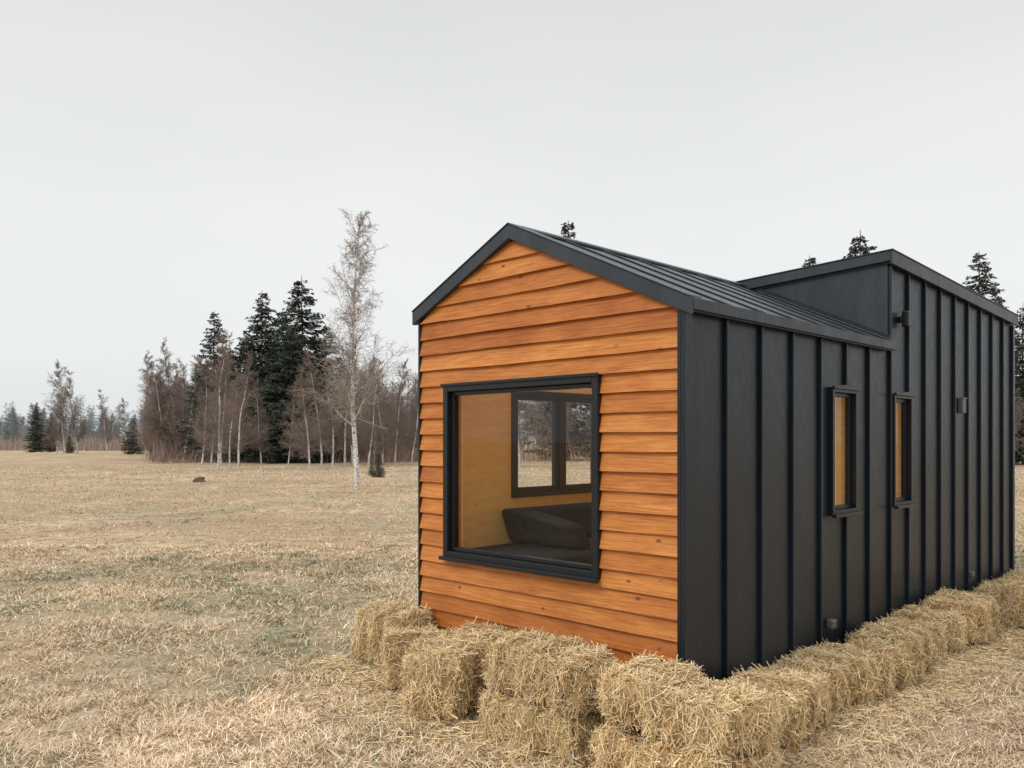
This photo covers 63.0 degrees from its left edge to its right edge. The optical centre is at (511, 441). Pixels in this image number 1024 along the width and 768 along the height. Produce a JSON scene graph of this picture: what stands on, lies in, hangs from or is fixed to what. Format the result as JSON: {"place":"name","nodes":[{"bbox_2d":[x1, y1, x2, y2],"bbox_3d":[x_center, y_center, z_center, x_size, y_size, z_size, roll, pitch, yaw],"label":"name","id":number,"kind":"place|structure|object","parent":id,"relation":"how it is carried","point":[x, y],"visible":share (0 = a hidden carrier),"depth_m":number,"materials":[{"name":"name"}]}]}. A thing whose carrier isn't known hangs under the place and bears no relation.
{"place":"outdoors","nodes":[
{"label":"outdoors","id":0,"kind":"place"},
{"bbox_2d":[0,415,588,443],"bbox_3d":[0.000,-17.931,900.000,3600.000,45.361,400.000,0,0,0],"label":"distant trees","id":1,"kind":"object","parent":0,"point":[140,422],"depth_m":892.67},
{"bbox_2d":[0,444,1023,767],"bbox_3d":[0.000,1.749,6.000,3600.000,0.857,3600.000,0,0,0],"label":"ground","id":2,"kind":"structure","parent":0,"point":[120,532],"depth_m":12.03,"materials":[{"name":"plant"}]},
{"bbox_2d":[23,402,49,451],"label":"spruce tree","id":3,"kind":"object","parent":2,"relation":"on","point":[33,446],"visible":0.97,"depth_m":134.84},
{"bbox_2d":[43,414,59,451],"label":"spruce tree","id":4,"kind":"object","parent":2,"relation":"on","point":[49,445],"visible":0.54,"depth_m":139.83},
{"bbox_2d":[35,387,70,453],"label":"birch tree","id":5,"kind":"object","parent":2,"relation":"on","point":[58,422],"visible":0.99,"depth_m":111.42,"materials":[{"name":"brown plant"}]},
{"bbox_2d":[37,359,81,453],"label":"birch tree","id":6,"kind":"object","parent":2,"relation":"on","point":[57,386],"visible":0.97,"depth_m":111.89,"materials":[{"name":"grey plant"}]},
{"bbox_2d":[63,436,74,452],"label":"spruce sapling","id":7,"kind":"object","parent":2,"relation":"on","point":[68,448],"visible":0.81,"depth_m":117.89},
{"bbox_2d":[0,434,146,450],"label":"distant thicket","id":8,"kind":"object","parent":2,"relation":"on","point":[89,446],"visible":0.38,"depth_m":182.87,"materials":[{"name":"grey plant"}]},
{"bbox_2d":[58,371,92,453],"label":"birch tree","id":9,"kind":"object","parent":2,"relation":"on","point":[76,413],"visible":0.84,"depth_m":113.85,"materials":[{"name":"grey plant"}]},
{"bbox_2d":[94,389,120,452],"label":"birch tree","id":10,"kind":"object","parent":2,"relation":"on","point":[104,435],"visible":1,"depth_m":121.46,"materials":[{"name":"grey plant"}]},
{"bbox_2d":[113,398,138,448],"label":"birch tree","id":11,"kind":"object","parent":2,"relation":"on","point":[127,417],"visible":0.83,"depth_m":119.87,"materials":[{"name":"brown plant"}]},
{"bbox_2d":[120,419,143,453],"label":"spruce sapling","id":12,"kind":"object","parent":2,"relation":"on","point":[132,446],"visible":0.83,"depth_m":109.81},
{"bbox_2d":[123,350,166,436],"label":"birch tree","id":13,"kind":"object","parent":2,"relation":"on","point":[147,371],"visible":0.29,"depth_m":87.71,"materials":[{"name":"brown plant"}]},
{"bbox_2d":[136,374,163,455],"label":"birch tree","id":14,"kind":"object","parent":2,"relation":"on","point":[151,405],"visible":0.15,"depth_m":82.25,"materials":[{"name":"brown plant"}]},
{"bbox_2d":[138,355,182,455],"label":"birch tree","id":15,"kind":"object","parent":2,"relation":"on","point":[163,397],"visible":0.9,"depth_m":77.66,"materials":[{"name":"brown plant"}]},
{"bbox_2d":[137,337,188,457],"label":"birch tree","id":16,"kind":"object","parent":2,"relation":"on","point":[167,373],"visible":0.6,"depth_m":80.03,"materials":[{"name":"brown plant"}]},
{"bbox_2d":[163,354,200,460],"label":"birch tree","id":17,"kind":"object","parent":2,"relation":"on","point":[188,404],"visible":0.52,"depth_m":75.96,"materials":[{"name":"brown plant"}]},
{"bbox_2d":[177,351,209,446],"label":"birch tree","id":18,"kind":"object","parent":2,"relation":"on","point":[199,360],"visible":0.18,"depth_m":82.36,"materials":[{"name":"brown plant"}]},
{"bbox_2d":[178,363,211,456],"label":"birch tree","id":19,"kind":"object","parent":2,"relation":"on","point":[195,405],"visible":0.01,"depth_m":81.22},
{"bbox_2d":[193,477,205,481],"bbox_3d":[-13.436,1.659,35.963,0.766,0.336,0.633,0,0,0],"label":"tree stump","id":20,"kind":"object","parent":2,"relation":"on","point":[199,479],"visible":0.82,"depth_m":35.86,"materials":[{"name":"wood"}]},
{"bbox_2d":[187,355,223,463],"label":"birch tree","id":21,"kind":"object","parent":2,"relation":"on","point":[201,391],"visible":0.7,"depth_m":65.60,"materials":[{"name":"brown plant"}]},
{"bbox_2d":[174,312,238,461],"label":"spruce tree","id":22,"kind":"object","parent":2,"relation":"on","point":[211,341],"visible":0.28,"depth_m":73.42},
{"bbox_2d":[173,329,247,469],"bbox_3d":[-18.638,-2.526,51.465,4.187,8.718,4.020,0,0,0],"label":"birch tree","id":23,"kind":"object","parent":2,"relation":"on","point":[218,409],"visible":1,"depth_m":51.42,"materials":[{"name":"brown plant"}]},
{"bbox_2d":[198,370,231,462],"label":"birch tree","id":24,"kind":"object","parent":2,"relation":"on","point":[211,461],"visible":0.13,"depth_m":70.05,"materials":[{"name":"brown plant"}]},
{"bbox_2d":[191,347,241,460],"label":"spruce tree","id":25,"kind":"object","parent":2,"relation":"on","point":[234,376],"visible":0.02,"depth_m":78.84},
{"bbox_2d":[201,335,246,464],"bbox_3d":[-21.860,-3.021,63.978,4.141,10.279,3.856,0,0,15],"label":"birch tree","id":26,"kind":"object","parent":2,"relation":"on","point":[235,373],"visible":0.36,"depth_m":63.50,"materials":[{"name":"brown plant"}]},
{"bbox_2d":[198,372,253,466],"bbox_3d":[-20.567,-1.624,60.087,3.656,6.898,3.562,0,0,12],"label":"birch tree","id":27,"kind":"object","parent":2,"relation":"on","point":[232,441],"visible":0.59,"depth_m":60.10,"materials":[{"name":"brown plant"}]},
{"bbox_2d":[231,330,256,398],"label":"spruce tree","id":28,"kind":"object","parent":2,"relation":"on","point":[240,342],"visible":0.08,"depth_m":79.73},
{"bbox_2d":[220,351,268,467],"bbox_3d":[-17.996,-2.185,56.162,3.765,8.012,2.849,0,0,-43],"label":"birch tree","id":29,"kind":"object","parent":2,"relation":"on","point":[242,427],"visible":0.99,"depth_m":55.94,"materials":[{"name":"brown plant"}]},
{"bbox_2d":[208,293,289,462],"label":"spruce tree","id":30,"kind":"object","parent":2,"relation":"on","point":[262,336],"visible":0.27,"depth_m":73.64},
{"bbox_2d":[222,361,276,462],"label":"spruce tree","id":31,"kind":"object","parent":2,"relation":"on","point":[252,368],"visible":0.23,"depth_m":71.58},
{"bbox_2d":[245,378,275,464],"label":"birch tree","id":32,"kind":"object","parent":2,"relation":"on","point":[259,442],"visible":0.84,"depth_m":65.66,"materials":[{"name":"brown plant"}]},
{"bbox_2d":[242,339,293,462],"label":"spruce tree","id":33,"kind":"object","parent":2,"relation":"on","point":[268,367],"visible":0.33,"depth_m":70.51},
{"bbox_2d":[260,308,300,379],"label":"spruce tree","id":34,"kind":"object","parent":2,"relation":"on","point":[280,329],"visible":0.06,"depth_m":78.61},
{"bbox_2d":[0,398,575,447],"bbox_3d":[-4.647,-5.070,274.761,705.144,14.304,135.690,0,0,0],"label":"distant forest","id":35,"kind":"object","parent":2,"relation":"on","point":[13,427],"visible":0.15,"depth_m":231.92,"materials":[{"name":"grey plant"}]},
{"bbox_2d":[274,379,304,464],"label":"birch tree","id":36,"kind":"object","parent":2,"relation":"on","point":[292,417],"visible":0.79,"depth_m":63.90,"materials":[{"name":"brown plant"}]},
{"bbox_2d":[247,326,335,463],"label":"spruce tree","id":37,"kind":"object","parent":2,"relation":"on","point":[274,390],"visible":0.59,"depth_m":69.50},
{"bbox_2d":[248,275,351,461],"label":"spruce tree","id":38,"kind":"object","parent":2,"relation":"on","point":[295,305],"visible":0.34,"depth_m":72.41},
{"bbox_2d":[277,367,327,469],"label":"birch tree","id":39,"kind":"object","parent":2,"relation":"on","point":[306,415],"visible":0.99,"depth_m":51.55,"materials":[{"name":"brown plant"}]},
{"bbox_2d":[287,349,338,465],"bbox_3d":[-14.763,-2.512,62.070,4.020,8.718,4.187,0,0,-26],"label":"birch tree","id":40,"kind":"object","parent":2,"relation":"on","point":[309,374],"visible":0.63,"depth_m":61.35,"materials":[{"name":"brown plant"}]},
{"bbox_2d":[282,331,348,462],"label":"spruce tree","id":41,"kind":"object","parent":2,"relation":"on","point":[315,349],"visible":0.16,"depth_m":71.64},
{"bbox_2d":[305,357,350,466],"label":"birch tree","id":42,"kind":"object","parent":2,"relation":"on","point":[331,445],"visible":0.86,"depth_m":58.04,"materials":[{"name":"brown plant"}]},
{"bbox_2d":[305,354,368,465],"bbox_3d":[-12.770,-2.468,62.060,4.570,8.622,4.453,0,0,5],"label":"birch tree","id":43,"kind":"object","parent":2,"relation":"on","point":[346,440],"visible":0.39,"depth_m":62.08,"materials":[{"name":"brown plant"}]},
{"bbox_2d":[320,325,359,457],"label":"spruce tree","id":44,"kind":"object","parent":2,"relation":"on","point":[325,327],"visible":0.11,"depth_m":76.89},
{"bbox_2d":[321,337,372,464],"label":"birch tree","id":45,"kind":"object","parent":2,"relation":"on","point":[351,445],"visible":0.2,"depth_m":65.56,"materials":[{"name":"brown plant"}]},
{"bbox_2d":[335,356,363,459],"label":"birch tree","id":46,"kind":"object","parent":2,"relation":"on","point":[344,391],"visible":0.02,"depth_m":79.97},
{"bbox_2d":[290,208,416,489],"bbox_3d":[-5.469,-3.265,29.810,4.292,10.202,3.737,0,0,7],"label":"birch tree","id":47,"kind":"object","parent":2,"relation":"on","point":[354,318],"visible":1,"depth_m":29.91,"materials":[{"name":"grey plant"}]},
{"bbox_2d":[124,353,589,460],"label":"bare forest","id":48,"kind":"object","parent":2,"relation":"on","point":[177,414],"visible":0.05,"depth_m":78.84,"materials":[{"name":"brown plant"}]},
{"bbox_2d":[336,357,381,455],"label":"birch tree","id":49,"kind":"object","parent":2,"relation":"on","point":[359,415],"visible":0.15,"depth_m":69.73,"materials":[{"name":"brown plant"}]},
{"bbox_2d":[135,417,589,463],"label":"bare undergrowth","id":50,"kind":"object","parent":2,"relation":"on","point":[404,456],"visible":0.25,"depth_m":72.93,"materials":[{"name":"brown plant"}]},
{"bbox_2d":[349,360,389,466],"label":"birch tree","id":51,"kind":"object","parent":2,"relation":"on","point":[374,408],"visible":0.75,"depth_m":60.17,"materials":[{"name":"brown plant"}]},
{"bbox_2d":[367,462,373,474],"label":"spruce sapling","id":52,"kind":"object","parent":2,"relation":"on","point":[370,470],"visible":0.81,"depth_m":43.98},
{"bbox_2d":[361,358,391,462],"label":"birch tree","id":53,"kind":"object","parent":2,"relation":"on","point":[374,447],"visible":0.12,"depth_m":72.17,"materials":[{"name":"brown plant"}]},
{"bbox_2d":[371,453,386,476],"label":"spruce sapling","id":54,"kind":"object","parent":2,"relation":"on","point":[377,467],"visible":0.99,"depth_m":40.45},
{"bbox_2d":[361,361,415,464],"bbox_3d":[-9.683,-2.184,63.738,4.301,8.115,4.191,0,0,43],"label":"birch tree","id":55,"kind":"object","parent":2,"relation":"on","point":[385,422],"visible":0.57,"depth_m":63.87,"materials":[{"name":"brown plant"}]},
{"bbox_2d":[347,596,436,668],"bbox_3d":[-0.921,1.495,6.551,0.545,0.530,0.876,0,0,-36],"label":"straw bale","id":56,"kind":"object","parent":2,"relation":"on","point":[375,617],"visible":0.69,"depth_m":6.44},
{"bbox_2d":[383,358,416,462],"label":"birch tree","id":57,"kind":"object","parent":2,"relation":"on","point":[396,393],"visible":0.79,"depth_m":68.09,"materials":[{"name":"brown plant"}]},
{"bbox_2d":[395,371,417,463],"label":"birch tree","id":58,"kind":"object","parent":2,"relation":"on","point":[412,416],"visible":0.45,"depth_m":66.01,"materials":[{"name":"brown plant"}]},
{"bbox_2d":[377,620,440,691],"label":"straw bale","id":59,"kind":"object","parent":2,"relation":"on","point":[395,641],"visible":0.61,"depth_m":5.78},
{"bbox_2d":[393,617,517,721],"bbox_3d":[-0.340,1.506,5.603,0.615,0.507,1.090,0,0,27],"label":"straw bale","id":60,"kind":"object","parent":2,"relation":"on","point":[442,676],"visible":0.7,"depth_m":5.22},
{"bbox_2d":[518,400,547,466],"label":"birch tree","id":61,"kind":"object","parent":2,"relation":"on","point":[520,418],"visible":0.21,"depth_m":57.83,"materials":[{"name":"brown plant"}]},
{"bbox_2d":[474,687,606,767],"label":"straw bale","id":62,"kind":"object","parent":2,"relation":"on","point":[532,727],"visible":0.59,"depth_m":4.60},
{"bbox_2d":[476,626,621,718],"bbox_3d":[0.229,1.296,4.907,0.617,0.387,0.950,0,0,-40],"label":"straw bale","id":63,"kind":"object","parent":62,"relation":"on","point":[558,674],"visible":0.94,"depth_m":4.70},
{"bbox_2d":[518,220,589,459],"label":"spruce tree","id":64,"kind":"object","parent":2,"relation":"on","point":[565,228],"visible":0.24,"depth_m":79.30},
{"bbox_2d":[530,402,579,453],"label":"birch tree","id":65,"kind":"object","parent":2,"relation":"on","point":[549,429],"visible":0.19,"depth_m":59.94,"materials":[{"name":"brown plant"}]},
{"bbox_2d":[573,410,589,449],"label":"birch tree","id":66,"kind":"object","parent":2,"relation":"on","point":[585,423],"visible":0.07,"depth_m":55.58,"materials":[{"name":"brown plant"}]},
{"bbox_2d":[255,624,1023,767],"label":"loose straw","id":67,"kind":"object","parent":2,"relation":"on","point":[474,728],"visible":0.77,"depth_m":5.34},
{"bbox_2d":[585,720,791,767],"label":"straw bale","id":68,"kind":"object","parent":2,"relation":"on","point":[614,746],"visible":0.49,"depth_m":4.07},
{"bbox_2d":[593,649,784,762],"bbox_3d":[0.874,1.317,4.268,1.027,0.350,0.644,0,0,42],"label":"straw bale","id":69,"kind":"object","parent":68,"relation":"on","point":[677,703],"visible":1,"depth_m":4.07},
{"bbox_2d":[703,676,787,757],"bbox_3d":[1.054,1.527,4.639,0.944,0.465,0.493,0,0,44],"label":"straw bale","id":70,"kind":"object","parent":2,"relation":"on","point":[778,731],"visible":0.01,"depth_m":4.47},
{"bbox_2d":[730,661,835,754],"bbox_3d":[1.627,1.555,5.063,0.592,0.409,0.983,0,0,38],"label":"straw bale","id":71,"kind":"object","parent":2,"relation":"on","point":[804,696],"visible":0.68,"depth_m":4.86},
{"bbox_2d":[801,255,818,266],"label":"spruce tree","id":72,"kind":"object","parent":2,"relation":"on","point":[812,260],"depth_m":83.80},
{"bbox_2d":[774,638,898,715],"bbox_3d":[2.213,1.575,5.692,0.894,0.369,0.625,0,0,-38],"label":"straw bale","id":73,"kind":"object","parent":2,"relation":"on","point":[859,676],"visible":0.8,"depth_m":5.55},
{"bbox_2d":[842,230,876,258],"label":"spruce tree","id":74,"kind":"object","parent":2,"relation":"on","point":[865,249],"visible":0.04,"depth_m":81.65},
{"bbox_2d":[839,617,939,690],"bbox_3d":[2.848,1.550,6.304,0.601,0.421,0.973,0,0,39],"label":"straw bale","id":75,"kind":"object","parent":2,"relation":"on","point":[910,650],"visible":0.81,"depth_m":6.07},
{"bbox_2d":[878,604,970,661],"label":"straw bale","id":76,"kind":"object","parent":2,"relation":"on","point":[948,629],"visible":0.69,"depth_m":6.78},
{"bbox_2d":[919,587,1000,645],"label":"straw bale","id":77,"kind":"object","parent":2,"relation":"on","point":[980,612],"visible":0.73,"depth_m":7.17},
{"bbox_2d":[962,253,1021,454],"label":"spruce tree","id":78,"kind":"object","parent":2,"relation":"on","point":[982,280],"visible":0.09,"depth_m":77.61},
{"bbox_2d":[972,574,1017,596],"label":"straw bale","id":79,"kind":"object","parent":2,"relation":"on","point":[985,587],"visible":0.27,"depth_m":8.52},
{"bbox_2d":[988,285,1021,454],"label":"spruce tree","id":80,"kind":"object","parent":2,"relation":"on","point":[997,297],"depth_m":83.66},
{"bbox_2d":[990,578,1023,628],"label":"straw bale","id":81,"kind":"object","parent":2,"relation":"on","point":[1010,596],"visible":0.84,"depth_m":7.82},
{"bbox_2d":[1001,568,1023,580],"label":"straw bale","id":82,"kind":"object","parent":2,"relation":"on","point":[1014,574],"visible":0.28,"depth_m":9.18},
{"bbox_2d":[1013,307,1023,464],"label":"spruce tree","id":83,"kind":"object","parent":2,"relation":"on","point":[1019,372],"visible":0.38,"depth_m":61.80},
{"bbox_2d":[1015,379,1023,452],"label":"birch tree","id":84,"kind":"object","parent":2,"relation":"on","point":[1016,413],"visible":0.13,"depth_m":57.73,"materials":[{"name":"brown plant"}]},
{"bbox_2d":[0,0,1023,416],"label":"sky","id":85,"kind":"structure","parent":0,"point":[166,165],"materials":[{"name":"white"}]},
{"bbox_2d":[765,264,887,333],"bbox_3d":[2.681,-1.198,7.560,0.011,0.673,1.406,0,0,-45],"label":"dormer cheek","id":86,"kind":"object","parent":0,"point":[860,296],"visible":0.64,"depth_m":7.28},
{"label":"floor","id":87,"kind":"structure","parent":0,"visible":0},
{"bbox_2d":[473,536,591,563],"bbox_3d":[0.634,1.073,7.161,0.855,0.435,2.340,0,0,45],"label":"sofa base","id":88,"kind":"object","parent":87,"relation":"on","point":[566,554],"visible":0.09,"depth_m":6.54,"materials":[{"name":"fabric"}]},
{"bbox_2d":[502,502,591,549],"bbox_3d":[0.790,0.705,7.356,0.780,0.290,1.803,0,0,45],"label":"sofa back","id":89,"kind":"object","parent":88,"relation":"on","point":[568,526],"visible":0.76,"depth_m":6.82,"materials":[{"name":"fabric"}]},
{"bbox_2d":[433,240,655,630],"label":"front wall","id":90,"kind":"structure","parent":87,"relation":"on","point":[439,627],"depth_m":6.44,"materials":[{"name":"brown wood"}]},
{"bbox_2d":[439,372,603,583],"bbox_3d":[0.035,0.226,5.848,0.145,1.332,1.535,0,0,-45],"label":"front window frame","id":91,"kind":"object","parent":90,"relation":"attached to","point":[453,551],"visible":0.93,"depth_m":5.84,"materials":[{"name":"black paint"}]},
{"bbox_2d":[420,241,676,665],"bbox_3d":[0.133,0.002,5.747,0.045,2.831,2.395,0,0,-45],"label":"wood siding","id":92,"kind":"object","parent":90,"relation":"attached to","point":[566,318],"visible":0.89,"depth_m":5.42,"materials":[{"name":"wood"}]},
{"bbox_2d":[461,388,835,547],"bbox_3d":[2.540,-0.069,8.147,2.235,2.738,6.550,0,0,45],"label":"interior lining","id":93,"kind":"object","parent":87,"relation":"on","point":[486,499],"visible":0.03,"depth_m":6.96,"materials":[{"name":"brown wood"}]},
{"bbox_2d":[671,268,1010,682],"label":"side wall","id":94,"kind":"structure","parent":87,"relation":"on","point":[708,492],"depth_m":6.20,"materials":[{"name":"metal"}]},
{"bbox_2d":[423,236,894,351],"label":"roof","id":95,"kind":"structure","parent":94,"relation":"attached to","point":[732,303],"depth_m":6.23,"materials":[{"name":"metal"}]},
{"bbox_2d":[411,222,896,349],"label":"fascia","id":96,"kind":"structure","parent":95,"relation":"attached to","point":[639,282],"depth_m":5.64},
{"bbox_2d":[565,240,894,341],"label":"roof seams","id":97,"kind":"object","parent":95,"relation":"attached to","point":[692,290],"visible":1,"depth_m":6.39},
{"bbox_2d":[757,289,890,339],"bbox_3d":[2.718,-1.184,7.506,1.335,0.670,0.012,0,0,45],"label":"flashing","id":98,"kind":"object","parent":95,"relation":"attached to","point":[860,326],"visible":0.79,"depth_m":7.42,"materials":[{"name":"metal"}]},
{"bbox_2d":[750,261,1013,325],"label":"dormer roof","id":99,"kind":"structure","parent":95,"relation":"on","point":[913,276],"depth_m":7.63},
{"bbox_2d":[735,248,1018,325],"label":"dormer fascia","id":100,"kind":"structure","parent":99,"relation":"attached to","point":[916,268],"depth_m":7.61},
{"bbox_2d":[418,308,1014,666],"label":"corner trim","id":101,"kind":"structure","parent":94,"relation":"attached to","point":[684,485],"depth_m":4.88,"materials":[{"name":"metal"}]},
{"bbox_2d":[826,618,836,628],"bbox_3d":[2.379,1.355,6.222,0.080,0.070,0.060,0,0,-45],"label":"vent outlet","id":102,"kind":"object","parent":94,"relation":"attached to","point":[831,623],"visible":1,"depth_m":6.20,"materials":[{"name":"grey"}]},
{"bbox_2d":[836,397,844,504],"bbox_3d":[2.462,0.070,6.472,0.409,0.920,0.074,0,0,-45],"label":"window reveal","id":103,"kind":"object","parent":94,"relation":"attached to","point":[840,450],"depth_m":6.61,"materials":[{"name":"brown wood"}]},
{"bbox_2d":[828,386,863,517],"bbox_3d":[2.533,0.073,6.401,0.125,0.983,0.490,0,0,45],"label":"side window frame","id":104,"kind":"object","parent":94,"relation":"attached to","point":[849,507],"visible":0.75,"depth_m":6.52,"materials":[{"name":"black paint"}]},
{"bbox_2d":[724,266,1003,679],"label":"wall seams","id":105,"kind":"structure","parent":94,"relation":"attached to","point":[761,494],"depth_m":7.05,"materials":[{"name":"metal"}]},
{"bbox_2d":[896,402,900,497],"bbox_3d":[3.300,0.070,7.310,0.379,0.920,0.074,0,0,-45],"label":"window reveal","id":106,"kind":"object","parent":94,"relation":"attached to","point":[898,449],"depth_m":7.42,"materials":[{"name":"brown wood"}]},
{"bbox_2d":[892,392,917,508],"bbox_3d":[3.370,0.073,7.239,0.460,0.983,0.125,0,0,-45],"label":"side window frame","id":107,"kind":"object","parent":94,"relation":"attached to","point":[905,499],"visible":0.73,"depth_m":7.35,"materials":[{"name":"black paint"}]},
{"bbox_2d":[899,310,910,327],"bbox_3d":[3.394,-1.060,7.216,0.080,0.140,0.089,0,0,-45],"label":"wall lamp","id":108,"kind":"object","parent":94,"relation":"attached to","point":[905,319],"visible":1,"depth_m":7.18,"materials":[{"name":"metal"}]},
{"bbox_2d":[958,397,966,412],"bbox_3d":[4.508,-0.367,8.357,0.130,0.155,0.052,0,0,-45],"label":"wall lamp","id":109,"kind":"object","parent":94,"relation":"attached to","point":[961,405],"visible":1,"depth_m":8.32,"materials":[{"name":"grey"}]},
{"bbox_2d":[969,571,974,577],"bbox_3d":[4.684,1.350,8.527,0.060,0.060,0.080,0,0,45],"label":"water inlet","id":110,"kind":"object","parent":94,"relation":"attached to","point":[971,574],"visible":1,"depth_m":8.50,"materials":[{"name":"grey"}]},
{"bbox_3d":[1.714,0.229,8.973,6.750,2.441,0.100,0,0,-45],"label":"rear side wall","id":111,"kind":"object","parent":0,"visible":0},
{"bbox_2d":[511,391,591,497],"bbox_3d":[0.397,0.015,7.652,1.280,0.930,0.165,0,0,-45],"label":"window frame","id":112,"kind":"object","parent":111,"relation":"attached to","point":[559,401],"visible":0.62,"depth_m":7.56,"materials":[{"name":"black paint"}]}
]}

